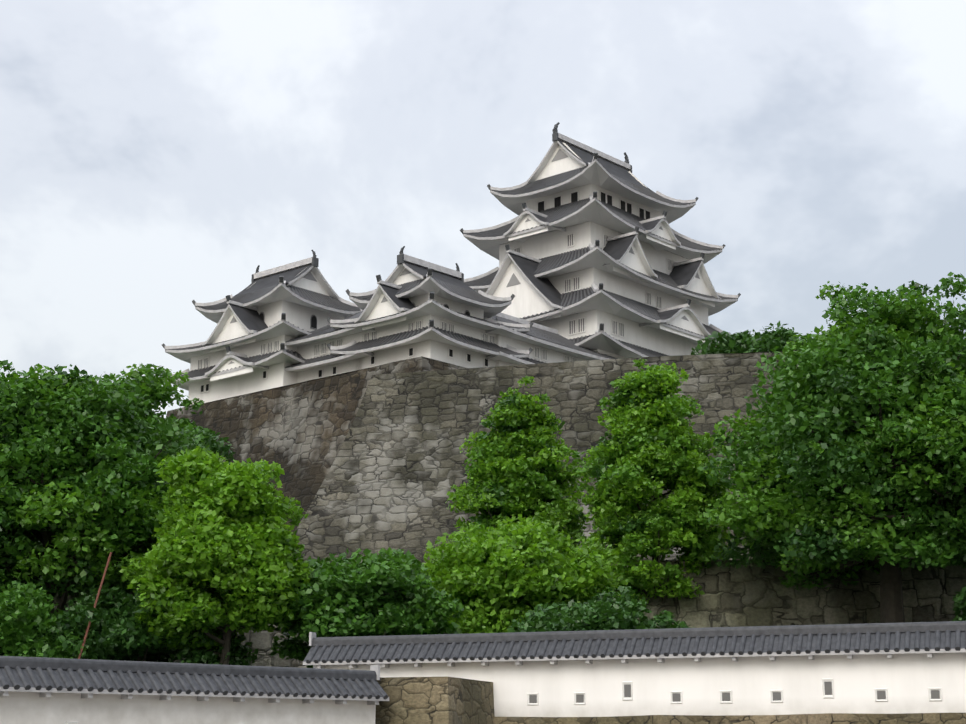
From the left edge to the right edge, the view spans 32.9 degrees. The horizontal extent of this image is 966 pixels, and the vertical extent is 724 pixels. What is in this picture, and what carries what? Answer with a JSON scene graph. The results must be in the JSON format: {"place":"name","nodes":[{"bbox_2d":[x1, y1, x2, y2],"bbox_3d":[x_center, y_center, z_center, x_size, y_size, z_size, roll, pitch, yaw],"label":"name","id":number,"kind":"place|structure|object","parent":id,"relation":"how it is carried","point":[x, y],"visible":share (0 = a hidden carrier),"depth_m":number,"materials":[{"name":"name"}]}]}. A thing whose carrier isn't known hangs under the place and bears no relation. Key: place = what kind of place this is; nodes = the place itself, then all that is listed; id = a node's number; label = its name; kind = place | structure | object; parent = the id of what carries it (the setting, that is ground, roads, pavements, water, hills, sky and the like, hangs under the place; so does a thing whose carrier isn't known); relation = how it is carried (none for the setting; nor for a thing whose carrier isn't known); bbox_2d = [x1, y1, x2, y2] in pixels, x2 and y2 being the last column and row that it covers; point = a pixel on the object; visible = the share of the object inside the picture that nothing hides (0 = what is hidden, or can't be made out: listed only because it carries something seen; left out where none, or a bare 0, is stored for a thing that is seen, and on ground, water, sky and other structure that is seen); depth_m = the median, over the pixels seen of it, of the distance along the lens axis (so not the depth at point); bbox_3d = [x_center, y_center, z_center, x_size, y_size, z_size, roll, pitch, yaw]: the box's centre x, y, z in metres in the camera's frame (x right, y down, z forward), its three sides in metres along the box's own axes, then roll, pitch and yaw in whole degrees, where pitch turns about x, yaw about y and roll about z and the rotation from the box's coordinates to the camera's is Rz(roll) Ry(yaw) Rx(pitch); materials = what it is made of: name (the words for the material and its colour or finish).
{"place":"outdoors","nodes":[
{"label":"outdoors","id":0,"kind":"place"},
{"bbox_2d":[0,0,965,417],"label":"sky","id":1,"kind":"structure","parent":0,"point":[155,154],"materials":[{"name":"white"}]},
{"bbox_2d":[290,350,965,562],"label":"stone wall","id":2,"kind":"structure","parent":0,"point":[397,470],"depth_m":127.34,"materials":[{"name":"grey stone"}]},
{"bbox_2d":[691,321,808,354],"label":"tree","id":3,"kind":"object","parent":2,"relation":"on","point":[746,342],"visible":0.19,"depth_m":141.00,"materials":[{"name":"green plant"}]},
{"label":"ground","id":4,"kind":"structure","parent":0,"visible":0},
{"bbox_2d":[0,656,388,723],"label":"perimeter wall","id":5,"kind":"structure","parent":4,"relation":"on","point":[38,690],"depth_m":40.84,"materials":[{"name":"paint"}]},
{"bbox_2d":[166,356,464,534],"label":"stone wall","id":6,"kind":"structure","parent":4,"relation":"on","point":[297,432],"depth_m":154.33,"materials":[{"name":"grey stone"}]},
{"bbox_2d":[162,122,740,403],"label":"castle","id":7,"kind":"structure","parent":6,"relation":"on","point":[593,252],"depth_m":171.05,"materials":[{"name":"paint"}]},
{"bbox_2d":[375,677,494,723],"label":"stone pier","id":8,"kind":"structure","parent":4,"relation":"on","point":[433,700],"depth_m":44.96,"materials":[{"name":"brown stone"}]},
{"bbox_2d":[54,558,965,667],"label":"rampart","id":9,"kind":"object","parent":4,"relation":"on","point":[744,596],"visible":0.02,"depth_m":73.88,"materials":[{"name":"stone"}]},
{"bbox_2d":[493,713,965,723],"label":"stone base","id":10,"kind":"object","parent":4,"relation":"on","point":[904,718],"visible":0.69,"depth_m":45.25,"materials":[{"name":"beige stone"}]},
{"bbox_2d":[303,621,965,716],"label":"perimeter wall","id":11,"kind":"structure","parent":10,"relation":"on","point":[892,668],"depth_m":46.34,"materials":[{"name":"paint"}]},
{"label":"terrace","id":12,"kind":"structure","parent":0,"visible":0},
{"bbox_2d":[0,581,96,658],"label":"shrub","id":13,"kind":"object","parent":12,"relation":"on","point":[25,612],"visible":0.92,"depth_m":61.04,"materials":[{"name":"green plant"}]},
{"bbox_2d":[78,552,111,658],"bbox_3d":[-14.816,9.889,61.589,0.100,5.623,1.707,-12,-18,40],"label":"pole","id":14,"kind":"object","parent":12,"relation":"on","point":[95,604],"visible":0.6,"depth_m":61.98,"materials":[{"name":"brown wood"}]},
{"bbox_2d":[0,360,208,616],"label":"tree","id":15,"kind":"object","parent":12,"relation":"on","point":[76,451],"visible":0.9,"depth_m":67.14,"materials":[{"name":"green plant"}]},
{"bbox_2d":[30,363,212,595],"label":"tree","id":16,"kind":"object","parent":12,"relation":"on","point":[159,387],"visible":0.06,"depth_m":79.32,"materials":[{"name":"green plant"}]},
{"bbox_2d":[44,574,258,665],"bbox_3d":[-13.367,10.784,64.446,8.496,5.874,7.638,13,-18,-43],"label":"shrub","id":17,"kind":"object","parent":12,"relation":"on","point":[122,636],"visible":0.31,"depth_m":63.26,"materials":[{"name":"green plant"}]},
{"bbox_2d":[181,417,235,463],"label":"tree","id":18,"kind":"object","parent":12,"relation":"on","point":[214,444],"depth_m":87.78,"materials":[{"name":"green plant"}]},
{"bbox_2d":[119,446,316,664],"bbox_3d":[-10.209,8.368,63.846,7.530,10.298,7.803,0,-14,-1],"label":"tree","id":19,"kind":"object","parent":12,"relation":"on","point":[229,538],"visible":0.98,"depth_m":62.15,"materials":[{"name":"green plant"}]},
{"bbox_2d":[251,547,464,667],"bbox_3d":[-5.018,10.562,64.901,8.403,6.606,7.960,-12,-18,41],"label":"bush","id":20,"kind":"object","parent":12,"relation":"on","point":[371,594],"visible":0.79,"depth_m":63.03,"materials":[{"name":"green plant"}]},
{"bbox_2d":[445,376,593,546],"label":"tree","id":21,"kind":"object","parent":12,"relation":"on","point":[516,466],"visible":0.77,"depth_m":79.60,"materials":[{"name":"green plant"}]},
{"bbox_2d":[414,514,627,633],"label":"tree","id":22,"kind":"object","parent":12,"relation":"on","point":[500,578],"visible":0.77,"depth_m":67.06,"materials":[{"name":"green plant"}]},
{"bbox_2d":[505,586,692,632],"bbox_3d":[4.526,11.085,63.181,7.588,4.875,6.549,0,-14,-1],"label":"bush","id":23,"kind":"object","parent":12,"relation":"on","point":[604,610],"visible":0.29,"depth_m":61.74,"materials":[{"name":"green plant"}]},
{"bbox_2d":[576,358,732,603],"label":"tree","id":24,"kind":"object","parent":12,"relation":"on","point":[638,453],"visible":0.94,"depth_m":74.79,"materials":[{"name":"green plant"}]},
{"bbox_2d":[697,272,965,622],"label":"tree","id":25,"kind":"object","parent":12,"relation":"on","point":[858,430],"visible":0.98,"depth_m":67.57,"materials":[{"name":"green plant"}]},
{"bbox_2d":[952,585,965,620],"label":"shrub","id":26,"kind":"object","parent":12,"relation":"on","point":[959,598],"visible":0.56,"depth_m":66.17,"materials":[{"name":"green plant"}]}
]}

